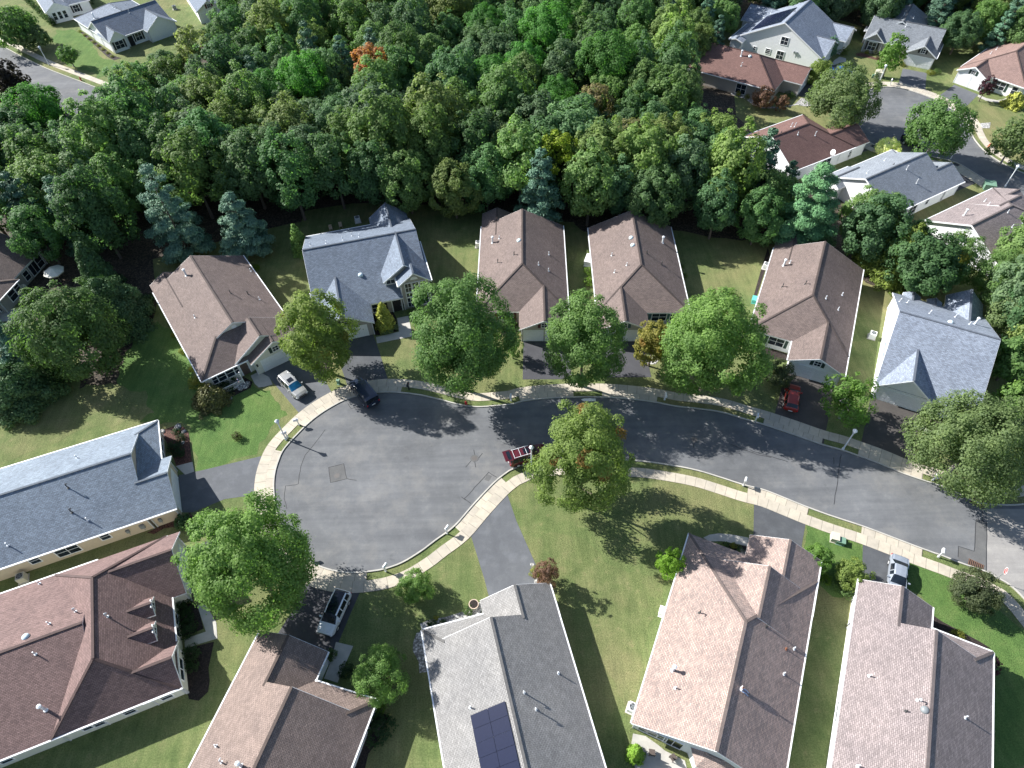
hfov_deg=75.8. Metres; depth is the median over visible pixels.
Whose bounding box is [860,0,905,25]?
broadleaf tree
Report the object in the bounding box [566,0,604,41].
broadleaf tree
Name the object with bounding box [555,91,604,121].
broadleaf tree
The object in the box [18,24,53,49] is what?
ash tree
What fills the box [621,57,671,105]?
broadleaf tree
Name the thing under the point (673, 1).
pine tree
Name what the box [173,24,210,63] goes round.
broadleaf tree
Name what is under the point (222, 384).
shrub
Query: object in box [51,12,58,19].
window
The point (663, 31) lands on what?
broadleaf tree
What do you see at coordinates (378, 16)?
broadleaf tree
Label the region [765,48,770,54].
window
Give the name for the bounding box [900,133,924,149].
parked off roader
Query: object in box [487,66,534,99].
broadleaf tree
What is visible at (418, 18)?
broadleaf tree
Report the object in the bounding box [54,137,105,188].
broadleaf tree
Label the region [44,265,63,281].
parasol
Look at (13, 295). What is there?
window
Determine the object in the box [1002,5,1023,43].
broadleaf tree
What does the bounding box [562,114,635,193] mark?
broadleaf tree
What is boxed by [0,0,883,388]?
forest floor
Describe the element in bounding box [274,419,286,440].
street lamp
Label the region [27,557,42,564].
window
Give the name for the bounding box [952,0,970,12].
broadleaf tree
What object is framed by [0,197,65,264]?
broadleaf tree
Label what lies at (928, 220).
broadleaf tree
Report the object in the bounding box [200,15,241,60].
broadleaf tree
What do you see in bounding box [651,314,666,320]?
window
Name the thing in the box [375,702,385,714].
shrub
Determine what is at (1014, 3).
pine tree
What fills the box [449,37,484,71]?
broadleaf tree
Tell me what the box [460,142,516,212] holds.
broadleaf tree
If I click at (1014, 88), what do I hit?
window
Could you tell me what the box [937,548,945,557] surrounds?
mailbox
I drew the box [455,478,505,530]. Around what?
driveway apron
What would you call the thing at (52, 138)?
broadleaf tree
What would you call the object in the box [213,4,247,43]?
broadleaf tree
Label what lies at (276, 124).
broadleaf tree
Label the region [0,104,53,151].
broadleaf tree
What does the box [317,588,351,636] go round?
parked crossover
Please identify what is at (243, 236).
pine tree
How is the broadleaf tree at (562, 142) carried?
on the forest floor at (134, 264)
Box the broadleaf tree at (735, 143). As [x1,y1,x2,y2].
[702,127,752,192]
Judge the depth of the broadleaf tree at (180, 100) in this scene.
109.52 m
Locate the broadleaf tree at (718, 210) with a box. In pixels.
[692,168,739,238]
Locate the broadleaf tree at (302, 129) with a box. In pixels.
[278,122,324,180]
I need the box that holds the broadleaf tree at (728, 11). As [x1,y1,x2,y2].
[707,0,740,38]
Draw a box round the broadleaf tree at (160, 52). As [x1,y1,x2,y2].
[146,48,185,73]
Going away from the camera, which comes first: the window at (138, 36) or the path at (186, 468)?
the path at (186, 468)
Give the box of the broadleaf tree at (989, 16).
[971,0,1007,47]
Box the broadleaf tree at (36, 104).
[0,81,67,162]
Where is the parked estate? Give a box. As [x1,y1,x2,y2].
[502,443,543,467]
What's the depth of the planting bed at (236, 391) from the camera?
89.27 m
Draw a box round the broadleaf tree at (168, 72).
[140,54,185,105]
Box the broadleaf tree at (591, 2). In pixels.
[578,0,593,15]
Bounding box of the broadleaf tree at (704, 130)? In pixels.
[675,116,716,171]
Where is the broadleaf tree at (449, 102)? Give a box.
[403,71,471,159]
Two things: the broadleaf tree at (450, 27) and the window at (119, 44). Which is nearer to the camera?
the broadleaf tree at (450, 27)
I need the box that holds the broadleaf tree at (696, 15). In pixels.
[682,6,715,40]
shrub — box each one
[30,2,38,10]
[35,6,43,16]
[40,10,48,19]
[45,15,54,25]
[48,18,56,24]
[166,439,182,452]
[171,427,180,435]
[171,448,184,457]
[174,513,190,530]
[175,433,185,440]
[176,598,192,613]
[177,609,194,623]
[178,618,198,641]
[182,642,201,662]
[184,657,199,673]
[187,376,202,389]
[191,383,234,420]
[216,377,238,393]
[232,431,242,440]
[327,648,337,661]
[338,661,354,679]
[364,709,398,750]
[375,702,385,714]
[379,321,398,333]
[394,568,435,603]
[405,307,419,316]
[427,618,436,626]
[462,604,473,615]
[528,566,540,576]
[583,267,591,275]
[583,276,592,285]
[730,542,737,547]
[784,91,795,98]
[819,573,832,585]
[833,578,854,600]
[834,555,875,592]
[838,47,849,54]
[859,27,865,36]
[874,137,901,154]
[926,69,935,74]
[949,629,966,639]
[995,656,1002,675]
[999,91,1023,112]
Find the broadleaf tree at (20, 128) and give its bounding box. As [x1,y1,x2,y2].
[0,118,59,169]
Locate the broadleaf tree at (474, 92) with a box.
[463,86,484,116]
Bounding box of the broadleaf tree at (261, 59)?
[229,43,278,88]
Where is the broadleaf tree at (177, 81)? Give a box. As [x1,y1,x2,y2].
[163,74,212,109]
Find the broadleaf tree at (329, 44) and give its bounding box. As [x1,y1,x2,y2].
[325,34,359,67]
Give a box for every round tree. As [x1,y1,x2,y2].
[350,643,410,708]
[507,337,524,358]
[532,557,558,588]
[655,546,686,580]
[751,85,776,107]
[764,358,796,387]
[774,94,790,111]
[804,542,835,574]
[808,56,835,83]
[939,229,994,286]
[946,566,1006,617]
[967,247,1021,305]
[977,75,997,100]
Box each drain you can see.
[581,398,595,400]
[968,558,983,571]
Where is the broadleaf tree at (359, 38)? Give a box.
[351,20,387,66]
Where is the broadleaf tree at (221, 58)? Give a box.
[185,32,246,90]
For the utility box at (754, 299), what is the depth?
97.60 m
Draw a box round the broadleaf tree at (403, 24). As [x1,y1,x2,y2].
[384,18,423,48]
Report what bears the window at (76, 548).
in the house at (64, 503)
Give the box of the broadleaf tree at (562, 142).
[537,129,579,186]
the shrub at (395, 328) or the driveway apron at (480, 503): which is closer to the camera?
the driveway apron at (480, 503)
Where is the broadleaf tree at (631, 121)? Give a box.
[613,116,643,153]
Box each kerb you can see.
[6,48,94,86]
[273,391,1023,598]
[869,86,1023,187]
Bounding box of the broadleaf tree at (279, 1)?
[278,0,321,11]
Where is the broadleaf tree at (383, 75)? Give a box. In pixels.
[351,50,401,104]
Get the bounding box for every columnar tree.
[830,35,838,56]
[876,29,909,77]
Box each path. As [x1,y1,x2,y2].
[0,309,22,321]
[176,462,193,474]
[184,605,216,646]
[251,373,271,386]
[324,642,352,682]
[376,316,411,342]
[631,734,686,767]
[704,533,747,545]
[830,57,845,65]
[977,95,1006,102]
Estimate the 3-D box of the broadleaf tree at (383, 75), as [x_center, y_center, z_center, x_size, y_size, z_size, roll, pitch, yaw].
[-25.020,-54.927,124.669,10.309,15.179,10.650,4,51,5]
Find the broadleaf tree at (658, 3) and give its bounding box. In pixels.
[652,0,664,12]
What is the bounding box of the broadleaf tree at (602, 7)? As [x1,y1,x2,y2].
[588,2,612,21]
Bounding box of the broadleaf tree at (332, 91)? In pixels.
[320,78,346,104]
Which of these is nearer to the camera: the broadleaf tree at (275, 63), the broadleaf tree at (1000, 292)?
the broadleaf tree at (1000, 292)
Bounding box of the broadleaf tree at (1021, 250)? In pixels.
[1004,246,1023,276]
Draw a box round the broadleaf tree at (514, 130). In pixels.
[487,121,525,188]
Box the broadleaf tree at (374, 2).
[350,0,384,18]
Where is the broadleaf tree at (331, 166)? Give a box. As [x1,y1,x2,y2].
[299,128,366,208]
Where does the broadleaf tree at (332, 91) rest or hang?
on the forest floor at (134, 264)
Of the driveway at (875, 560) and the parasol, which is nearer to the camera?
the driveway at (875, 560)
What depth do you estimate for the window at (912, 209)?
109.19 m
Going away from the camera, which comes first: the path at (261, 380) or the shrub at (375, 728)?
the shrub at (375, 728)
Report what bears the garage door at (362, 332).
in the house at (363, 271)
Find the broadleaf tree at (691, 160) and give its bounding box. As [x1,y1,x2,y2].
[664,131,710,213]
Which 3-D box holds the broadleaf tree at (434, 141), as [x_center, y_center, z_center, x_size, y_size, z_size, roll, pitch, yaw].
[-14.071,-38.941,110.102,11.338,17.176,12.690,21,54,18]
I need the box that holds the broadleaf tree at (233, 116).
[202,90,252,136]
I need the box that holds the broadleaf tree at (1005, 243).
[993,213,1023,262]
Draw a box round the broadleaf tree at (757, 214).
[732,184,785,246]
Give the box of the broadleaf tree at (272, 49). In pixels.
[265,22,299,66]
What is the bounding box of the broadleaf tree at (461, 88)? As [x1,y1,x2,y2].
[438,76,479,137]
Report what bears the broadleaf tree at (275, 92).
on the forest floor at (134, 264)
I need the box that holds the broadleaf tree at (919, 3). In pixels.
[912,0,926,7]
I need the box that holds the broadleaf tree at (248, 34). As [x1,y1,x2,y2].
[230,22,269,56]
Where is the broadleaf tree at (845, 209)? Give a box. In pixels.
[837,184,903,242]
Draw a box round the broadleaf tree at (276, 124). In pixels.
[246,118,292,171]
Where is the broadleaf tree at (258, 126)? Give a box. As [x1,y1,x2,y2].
[237,123,260,139]
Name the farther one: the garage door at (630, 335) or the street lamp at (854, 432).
the garage door at (630, 335)
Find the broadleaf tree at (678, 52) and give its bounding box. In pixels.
[655,20,703,82]
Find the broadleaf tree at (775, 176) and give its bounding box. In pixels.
[737,167,797,230]
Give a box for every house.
[0,233,47,314]
[0,420,181,580]
[0,532,192,767]
[37,0,92,23]
[73,0,176,53]
[150,255,302,391]
[186,0,220,23]
[188,631,377,767]
[302,202,432,338]
[421,583,606,767]
[477,207,568,341]
[587,211,689,340]
[630,533,821,767]
[688,42,811,102]
[729,0,856,66]
[742,114,869,178]
[751,233,863,386]
[824,149,964,214]
[826,579,994,767]
[861,3,946,69]
[871,289,1000,417]
[924,188,1023,269]
[953,41,1023,95]
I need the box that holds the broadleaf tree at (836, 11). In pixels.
[820,0,861,22]
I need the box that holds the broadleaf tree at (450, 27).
[430,9,465,55]
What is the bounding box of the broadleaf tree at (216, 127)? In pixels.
[168,105,247,201]
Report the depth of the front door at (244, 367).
90.21 m
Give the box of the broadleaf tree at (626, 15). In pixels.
[618,0,657,24]
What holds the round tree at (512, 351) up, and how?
on the ground at (640, 524)
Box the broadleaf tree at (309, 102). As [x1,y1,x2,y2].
[288,96,322,112]
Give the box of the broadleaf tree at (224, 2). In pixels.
[207,0,240,29]
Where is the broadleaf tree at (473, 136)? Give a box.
[440,108,503,174]
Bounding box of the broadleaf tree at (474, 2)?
[470,0,497,20]
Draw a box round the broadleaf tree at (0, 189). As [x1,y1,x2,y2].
[0,167,6,216]
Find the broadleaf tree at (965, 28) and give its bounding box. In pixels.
[940,9,984,54]
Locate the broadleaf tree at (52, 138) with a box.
[43,119,87,165]
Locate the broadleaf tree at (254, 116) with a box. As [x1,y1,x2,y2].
[244,98,277,132]
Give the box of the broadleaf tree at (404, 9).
[396,0,430,16]
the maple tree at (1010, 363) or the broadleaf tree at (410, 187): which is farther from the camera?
the broadleaf tree at (410, 187)
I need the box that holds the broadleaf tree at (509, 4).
[494,0,520,29]
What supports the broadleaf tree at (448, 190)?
on the ground at (640, 524)
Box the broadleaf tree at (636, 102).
[616,78,656,118]
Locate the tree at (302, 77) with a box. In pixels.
[274,49,328,99]
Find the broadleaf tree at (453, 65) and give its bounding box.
[424,44,481,94]
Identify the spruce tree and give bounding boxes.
[73,240,127,284]
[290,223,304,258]
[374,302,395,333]
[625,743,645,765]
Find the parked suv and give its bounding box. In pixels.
[277,370,307,398]
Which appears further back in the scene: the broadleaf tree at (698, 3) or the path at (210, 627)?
the broadleaf tree at (698, 3)
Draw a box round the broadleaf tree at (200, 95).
[175,68,241,111]
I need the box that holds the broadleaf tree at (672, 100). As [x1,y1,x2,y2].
[644,63,693,115]
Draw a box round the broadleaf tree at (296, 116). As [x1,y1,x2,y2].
[259,90,315,151]
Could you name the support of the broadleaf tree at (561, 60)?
on the forest floor at (134, 264)
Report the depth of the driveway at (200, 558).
74.42 m
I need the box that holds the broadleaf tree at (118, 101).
[96,74,165,143]
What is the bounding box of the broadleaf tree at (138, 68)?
[101,60,165,106]
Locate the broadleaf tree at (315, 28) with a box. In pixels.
[296,17,331,53]
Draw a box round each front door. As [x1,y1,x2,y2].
[127,35,135,45]
[239,363,250,374]
[392,300,401,311]
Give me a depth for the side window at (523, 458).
79.73 m
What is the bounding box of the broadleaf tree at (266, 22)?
[243,0,293,55]
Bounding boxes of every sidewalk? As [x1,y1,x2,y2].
[0,38,107,85]
[254,379,1023,626]
[845,82,1023,187]
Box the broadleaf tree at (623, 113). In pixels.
[602,104,637,126]
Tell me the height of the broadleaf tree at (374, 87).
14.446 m
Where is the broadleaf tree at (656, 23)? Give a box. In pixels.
[646,0,684,44]
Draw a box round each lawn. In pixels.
[0,383,153,461]
[52,29,119,78]
[116,321,286,470]
[537,532,665,729]
[804,525,862,597]
[907,563,1023,767]
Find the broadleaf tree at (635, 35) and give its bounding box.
[620,22,652,73]
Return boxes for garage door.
[171,470,181,509]
[180,548,190,590]
[201,10,219,22]
[261,351,296,370]
[346,325,367,338]
[524,331,542,340]
[624,331,639,340]
[790,363,812,378]
[799,75,808,92]
[812,370,836,384]
[873,388,899,403]
[896,395,923,411]
[905,54,931,69]
[954,73,969,86]
[967,77,981,90]
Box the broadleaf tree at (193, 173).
[141,126,231,218]
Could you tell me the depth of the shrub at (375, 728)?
61.97 m
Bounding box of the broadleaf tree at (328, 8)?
[318,0,352,40]
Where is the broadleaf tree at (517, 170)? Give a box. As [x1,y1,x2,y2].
[486,113,547,204]
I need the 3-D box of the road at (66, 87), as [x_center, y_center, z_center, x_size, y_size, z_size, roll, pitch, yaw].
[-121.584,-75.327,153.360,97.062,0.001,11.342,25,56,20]
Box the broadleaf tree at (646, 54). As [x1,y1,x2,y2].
[621,29,657,81]
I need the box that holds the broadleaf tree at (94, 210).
[46,164,141,258]
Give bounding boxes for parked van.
[349,377,379,408]
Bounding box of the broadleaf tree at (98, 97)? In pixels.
[83,87,114,114]
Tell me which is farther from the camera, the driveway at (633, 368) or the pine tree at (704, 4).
the pine tree at (704, 4)
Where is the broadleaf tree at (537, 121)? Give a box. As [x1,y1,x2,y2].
[519,113,569,187]
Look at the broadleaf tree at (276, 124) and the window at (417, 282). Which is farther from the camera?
the broadleaf tree at (276, 124)
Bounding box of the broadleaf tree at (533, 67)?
[503,50,547,97]
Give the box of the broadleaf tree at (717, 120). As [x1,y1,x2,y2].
[693,107,743,146]
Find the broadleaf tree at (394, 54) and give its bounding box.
[380,44,425,92]
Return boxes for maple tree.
[0,58,31,103]
[1,276,134,383]
[170,488,319,641]
[273,288,363,384]
[409,270,521,398]
[523,399,635,515]
[542,288,628,388]
[633,319,671,367]
[657,286,776,397]
[989,380,1023,419]
[991,332,1023,384]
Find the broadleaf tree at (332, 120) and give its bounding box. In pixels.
[319,104,374,186]
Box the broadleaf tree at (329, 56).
[300,47,351,98]
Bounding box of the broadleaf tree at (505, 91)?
[476,56,536,126]
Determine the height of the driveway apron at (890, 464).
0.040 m
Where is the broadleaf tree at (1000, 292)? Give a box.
[979,254,1023,314]
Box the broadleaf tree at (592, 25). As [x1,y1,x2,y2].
[573,15,616,87]
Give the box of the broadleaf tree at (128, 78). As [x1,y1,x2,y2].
[105,70,163,123]
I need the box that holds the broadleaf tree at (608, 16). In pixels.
[595,7,623,32]
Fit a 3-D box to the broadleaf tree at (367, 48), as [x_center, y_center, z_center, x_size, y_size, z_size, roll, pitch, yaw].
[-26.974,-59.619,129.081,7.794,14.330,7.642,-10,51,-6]
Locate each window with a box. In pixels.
[0,757,15,764]
[7,288,18,302]
[13,284,21,293]
[21,269,31,281]
[27,260,40,276]
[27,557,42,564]
[34,254,45,267]
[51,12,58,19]
[53,544,83,557]
[57,11,63,18]
[62,10,68,17]
[71,4,80,12]
[81,726,94,731]
[92,720,108,727]
[98,534,112,540]
[114,39,125,49]
[122,708,137,715]
[134,32,143,40]
[159,694,174,700]
[174,653,184,681]
[175,612,178,625]
[211,376,219,384]
[217,372,227,381]
[225,369,235,378]
[233,366,240,373]
[271,344,279,351]
[337,594,349,617]
[371,303,383,312]
[386,278,395,284]
[404,283,412,292]
[406,292,412,297]
[407,297,413,306]
[411,281,419,291]
[513,454,532,463]
[541,323,547,327]
[637,727,647,732]
[646,730,658,737]
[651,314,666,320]
[655,734,667,741]
[662,736,684,749]
[734,83,746,94]
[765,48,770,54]
[767,336,784,347]
[775,50,784,59]
[780,36,788,45]
[813,361,822,366]
[866,41,877,50]
[890,563,894,573]
[893,559,907,566]
[909,204,918,211]
[992,80,1006,91]
[1009,86,1018,93]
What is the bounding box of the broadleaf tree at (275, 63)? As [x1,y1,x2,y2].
[270,45,301,99]
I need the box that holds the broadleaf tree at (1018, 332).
[1006,316,1023,349]
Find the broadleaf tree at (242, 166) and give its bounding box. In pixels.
[202,123,288,208]
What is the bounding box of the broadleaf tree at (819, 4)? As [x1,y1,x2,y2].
[789,0,829,15]
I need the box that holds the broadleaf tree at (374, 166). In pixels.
[344,139,401,205]
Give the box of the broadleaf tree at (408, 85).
[397,79,422,102]
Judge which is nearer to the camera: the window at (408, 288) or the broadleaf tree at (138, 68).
the window at (408, 288)
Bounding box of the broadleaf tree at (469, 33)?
[457,17,500,58]
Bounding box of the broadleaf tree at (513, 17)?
[498,6,540,49]
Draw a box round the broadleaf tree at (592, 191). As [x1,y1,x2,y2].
[558,136,617,225]
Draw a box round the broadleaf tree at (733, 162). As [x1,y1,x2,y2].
[704,115,770,210]
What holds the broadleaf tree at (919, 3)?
on the ground at (640, 524)
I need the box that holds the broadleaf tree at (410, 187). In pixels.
[378,145,434,213]
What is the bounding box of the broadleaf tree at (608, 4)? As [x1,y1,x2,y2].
[592,0,622,25]
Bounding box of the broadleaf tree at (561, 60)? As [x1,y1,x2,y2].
[542,33,588,97]
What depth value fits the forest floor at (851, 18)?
159.54 m
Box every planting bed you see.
[81,32,119,59]
[147,513,194,533]
[163,426,191,465]
[179,604,203,635]
[186,642,213,700]
[231,377,251,396]
[355,713,387,767]
[373,312,397,335]
[413,602,481,672]
[530,563,537,582]
[722,542,746,553]
[731,93,810,107]
[754,249,769,295]
[764,348,787,359]
[856,53,878,59]
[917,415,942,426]
[933,616,989,647]
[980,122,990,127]
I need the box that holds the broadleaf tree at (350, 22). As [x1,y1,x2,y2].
[326,0,377,47]
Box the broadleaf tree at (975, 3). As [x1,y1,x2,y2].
[970,0,1019,21]
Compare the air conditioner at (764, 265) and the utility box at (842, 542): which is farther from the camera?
the air conditioner at (764, 265)
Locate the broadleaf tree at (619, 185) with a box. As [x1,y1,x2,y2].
[602,153,639,215]
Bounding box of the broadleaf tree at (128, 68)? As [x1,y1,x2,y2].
[114,62,162,113]
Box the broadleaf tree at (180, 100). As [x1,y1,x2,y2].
[171,97,218,144]
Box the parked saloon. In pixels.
[886,553,910,587]
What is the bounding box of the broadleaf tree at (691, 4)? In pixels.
[675,0,695,16]
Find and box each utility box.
[584,253,590,267]
[658,605,664,617]
[751,295,757,303]
[830,531,839,543]
[835,536,845,546]
[874,69,883,78]
[982,179,996,190]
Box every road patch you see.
[329,464,346,481]
[958,519,986,569]
[987,509,1023,595]
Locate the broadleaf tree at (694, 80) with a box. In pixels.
[669,63,704,120]
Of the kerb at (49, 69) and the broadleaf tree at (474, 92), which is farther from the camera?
the kerb at (49, 69)
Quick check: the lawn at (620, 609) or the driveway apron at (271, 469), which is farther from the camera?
the driveway apron at (271, 469)
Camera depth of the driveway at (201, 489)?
79.99 m
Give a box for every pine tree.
[0,170,62,252]
[0,319,37,365]
[42,174,107,256]
[136,163,216,264]
[217,191,275,259]
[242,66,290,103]
[244,55,259,82]
[297,20,318,60]
[333,35,357,94]
[361,26,379,80]
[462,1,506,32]
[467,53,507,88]
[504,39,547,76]
[513,147,565,223]
[531,91,568,111]
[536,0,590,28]
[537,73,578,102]
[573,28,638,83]
[659,0,678,27]
[699,0,715,19]
[710,14,724,44]
[734,127,780,212]
[761,0,787,8]
[769,161,841,246]
[779,160,801,197]
[900,0,912,4]
[924,0,958,19]
[926,0,953,38]
[961,0,980,13]
[977,6,1016,52]
[982,0,1023,44]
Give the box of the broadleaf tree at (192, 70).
[182,53,220,82]
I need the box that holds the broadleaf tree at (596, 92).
[580,82,614,118]
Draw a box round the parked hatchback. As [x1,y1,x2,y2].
[783,384,802,411]
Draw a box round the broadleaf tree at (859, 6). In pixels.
[849,0,867,17]
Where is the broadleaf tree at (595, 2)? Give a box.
[592,0,604,8]
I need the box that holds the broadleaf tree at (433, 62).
[425,49,444,92]
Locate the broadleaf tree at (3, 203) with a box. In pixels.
[0,179,15,235]
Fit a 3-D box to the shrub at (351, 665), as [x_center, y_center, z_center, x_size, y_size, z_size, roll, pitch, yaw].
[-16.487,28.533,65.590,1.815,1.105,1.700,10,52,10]
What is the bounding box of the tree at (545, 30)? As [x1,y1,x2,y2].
[517,0,574,61]
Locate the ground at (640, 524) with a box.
[0,0,1023,767]
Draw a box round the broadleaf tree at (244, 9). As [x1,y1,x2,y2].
[237,0,273,23]
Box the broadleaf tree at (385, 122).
[347,82,414,165]
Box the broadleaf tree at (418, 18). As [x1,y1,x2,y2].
[390,0,432,46]
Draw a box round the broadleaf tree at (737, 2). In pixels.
[730,0,742,7]
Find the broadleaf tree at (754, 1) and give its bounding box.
[747,0,760,3]
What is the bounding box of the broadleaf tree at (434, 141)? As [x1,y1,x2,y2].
[396,101,462,195]
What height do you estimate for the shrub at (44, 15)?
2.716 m
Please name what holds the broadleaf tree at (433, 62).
on the forest floor at (134, 264)
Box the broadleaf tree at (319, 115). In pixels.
[306,105,350,149]
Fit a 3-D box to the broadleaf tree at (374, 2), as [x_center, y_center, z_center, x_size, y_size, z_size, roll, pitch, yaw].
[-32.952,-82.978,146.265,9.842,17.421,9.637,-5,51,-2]
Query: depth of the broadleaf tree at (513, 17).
135.75 m
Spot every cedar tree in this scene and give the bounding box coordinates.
[0,362,71,430]
[844,214,900,279]
[869,221,929,296]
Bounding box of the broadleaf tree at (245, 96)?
[220,58,272,123]
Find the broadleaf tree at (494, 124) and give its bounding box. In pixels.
[460,104,510,157]
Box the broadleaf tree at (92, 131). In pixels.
[57,89,137,169]
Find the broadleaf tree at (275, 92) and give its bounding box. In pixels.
[268,81,296,111]
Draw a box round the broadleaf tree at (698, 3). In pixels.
[695,0,731,17]
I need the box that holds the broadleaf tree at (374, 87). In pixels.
[341,73,408,124]
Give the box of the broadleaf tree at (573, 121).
[539,94,612,183]
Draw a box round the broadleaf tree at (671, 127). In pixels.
[641,111,694,167]
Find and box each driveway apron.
[265,450,280,495]
[299,386,401,425]
[309,565,366,580]
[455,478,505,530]
[518,391,573,400]
[602,391,656,400]
[748,487,808,513]
[763,419,822,442]
[858,450,922,478]
[861,527,921,555]
[887,85,937,98]
[957,165,984,181]
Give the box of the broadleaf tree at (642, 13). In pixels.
[617,0,655,39]
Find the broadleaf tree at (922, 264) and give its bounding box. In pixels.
[880,224,973,297]
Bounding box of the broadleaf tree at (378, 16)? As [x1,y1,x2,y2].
[360,0,405,33]
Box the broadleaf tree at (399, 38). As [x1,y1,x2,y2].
[374,20,429,80]
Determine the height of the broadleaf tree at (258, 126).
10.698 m
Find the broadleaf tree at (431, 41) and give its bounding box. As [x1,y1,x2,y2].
[411,33,451,73]
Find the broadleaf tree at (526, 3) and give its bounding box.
[522,0,545,46]
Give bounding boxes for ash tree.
[0,3,39,49]
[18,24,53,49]
[55,44,78,66]
[804,59,885,129]
[898,387,1023,511]
[903,93,978,159]
[984,114,1023,166]
[985,294,1022,337]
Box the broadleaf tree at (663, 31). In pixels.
[651,0,697,64]
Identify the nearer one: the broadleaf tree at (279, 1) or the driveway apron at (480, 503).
the driveway apron at (480, 503)
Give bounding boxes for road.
[0,48,99,113]
[275,393,1023,576]
[856,87,1023,194]
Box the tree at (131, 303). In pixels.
[79,274,159,348]
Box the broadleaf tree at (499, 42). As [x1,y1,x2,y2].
[474,24,524,63]
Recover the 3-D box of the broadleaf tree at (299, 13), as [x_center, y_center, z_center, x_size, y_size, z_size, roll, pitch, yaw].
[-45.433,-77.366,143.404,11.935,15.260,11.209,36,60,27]
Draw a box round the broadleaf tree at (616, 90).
[585,74,630,120]
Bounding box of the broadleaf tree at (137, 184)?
[130,159,175,210]
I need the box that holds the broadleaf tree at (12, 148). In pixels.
[1,126,64,168]
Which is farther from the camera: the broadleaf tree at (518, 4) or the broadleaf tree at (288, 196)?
the broadleaf tree at (518, 4)
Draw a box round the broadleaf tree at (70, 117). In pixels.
[61,114,83,124]
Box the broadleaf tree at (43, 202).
[37,183,66,240]
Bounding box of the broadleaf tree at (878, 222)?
[840,193,915,263]
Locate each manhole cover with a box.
[470,455,478,461]
[484,474,491,480]
[690,436,698,442]
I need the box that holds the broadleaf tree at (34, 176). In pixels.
[4,146,84,217]
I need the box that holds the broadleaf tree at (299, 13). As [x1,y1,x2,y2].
[280,0,331,54]
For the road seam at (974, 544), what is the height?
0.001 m
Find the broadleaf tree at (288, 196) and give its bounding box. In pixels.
[256,124,319,220]
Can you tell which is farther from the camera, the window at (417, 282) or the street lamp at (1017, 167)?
the street lamp at (1017, 167)
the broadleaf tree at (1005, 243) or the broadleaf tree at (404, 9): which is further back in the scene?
the broadleaf tree at (404, 9)
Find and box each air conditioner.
[15,571,29,585]
[354,215,361,223]
[475,240,479,248]
[625,701,635,715]
[761,261,768,270]
[867,330,876,340]
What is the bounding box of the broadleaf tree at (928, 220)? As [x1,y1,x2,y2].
[879,217,940,265]
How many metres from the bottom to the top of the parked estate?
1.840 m
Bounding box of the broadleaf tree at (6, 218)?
[0,188,27,219]
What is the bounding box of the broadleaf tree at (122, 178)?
[86,150,146,219]
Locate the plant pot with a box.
[469,599,478,608]
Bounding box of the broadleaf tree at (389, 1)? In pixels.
[381,0,406,19]
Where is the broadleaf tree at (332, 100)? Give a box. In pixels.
[309,92,364,129]
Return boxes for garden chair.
[649,749,655,756]
[669,753,676,761]
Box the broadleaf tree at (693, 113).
[678,102,712,130]
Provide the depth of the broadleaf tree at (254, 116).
115.74 m
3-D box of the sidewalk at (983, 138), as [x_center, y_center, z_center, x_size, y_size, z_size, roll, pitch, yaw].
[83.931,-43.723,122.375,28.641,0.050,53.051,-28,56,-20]
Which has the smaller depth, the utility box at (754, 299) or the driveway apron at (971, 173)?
the utility box at (754, 299)
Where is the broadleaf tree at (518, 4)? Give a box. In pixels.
[486,0,534,19]
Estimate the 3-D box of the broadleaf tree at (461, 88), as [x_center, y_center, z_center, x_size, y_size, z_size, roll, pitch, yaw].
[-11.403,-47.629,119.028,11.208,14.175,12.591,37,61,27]
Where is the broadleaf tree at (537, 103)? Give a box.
[504,89,561,134]
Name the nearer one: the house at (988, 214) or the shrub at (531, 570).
the shrub at (531, 570)
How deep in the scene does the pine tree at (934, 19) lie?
145.89 m
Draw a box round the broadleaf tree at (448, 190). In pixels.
[428,157,484,218]
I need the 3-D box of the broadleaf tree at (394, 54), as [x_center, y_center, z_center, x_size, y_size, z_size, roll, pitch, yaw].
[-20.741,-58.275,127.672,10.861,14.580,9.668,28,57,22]
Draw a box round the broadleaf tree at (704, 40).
[683,22,718,59]
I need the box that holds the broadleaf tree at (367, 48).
[350,41,389,83]
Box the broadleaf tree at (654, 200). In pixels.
[624,160,686,228]
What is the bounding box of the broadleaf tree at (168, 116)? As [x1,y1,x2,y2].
[158,108,187,130]
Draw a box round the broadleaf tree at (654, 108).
[638,95,676,126]
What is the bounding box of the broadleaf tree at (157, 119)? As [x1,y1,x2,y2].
[142,112,191,194]
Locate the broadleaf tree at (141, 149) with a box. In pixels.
[109,114,169,171]
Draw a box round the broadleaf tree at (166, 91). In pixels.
[151,74,187,122]
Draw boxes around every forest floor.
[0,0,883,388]
[755,0,1020,41]
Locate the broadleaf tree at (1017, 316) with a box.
[997,286,1023,341]
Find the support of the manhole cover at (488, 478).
on the road at (404, 459)
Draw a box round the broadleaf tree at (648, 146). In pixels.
[615,112,685,192]
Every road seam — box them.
[284,430,324,508]
[328,463,346,482]
[834,456,840,503]
[958,519,986,570]
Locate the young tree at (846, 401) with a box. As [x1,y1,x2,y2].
[818,372,880,428]
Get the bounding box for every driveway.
[178,456,261,511]
[188,522,277,596]
[263,358,330,411]
[279,585,358,659]
[336,335,386,384]
[471,495,539,595]
[523,341,571,378]
[606,341,650,376]
[753,505,804,546]
[775,374,833,443]
[798,84,822,97]
[861,398,919,476]
[862,545,889,582]
[899,69,926,88]
[941,85,977,106]
[953,163,974,190]
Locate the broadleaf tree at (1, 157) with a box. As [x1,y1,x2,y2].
[0,151,13,177]
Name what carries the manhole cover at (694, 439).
on the road at (404, 459)
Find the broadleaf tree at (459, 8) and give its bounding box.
[423,0,473,39]
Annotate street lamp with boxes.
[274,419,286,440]
[529,445,533,465]
[842,429,857,449]
[1004,165,1019,186]

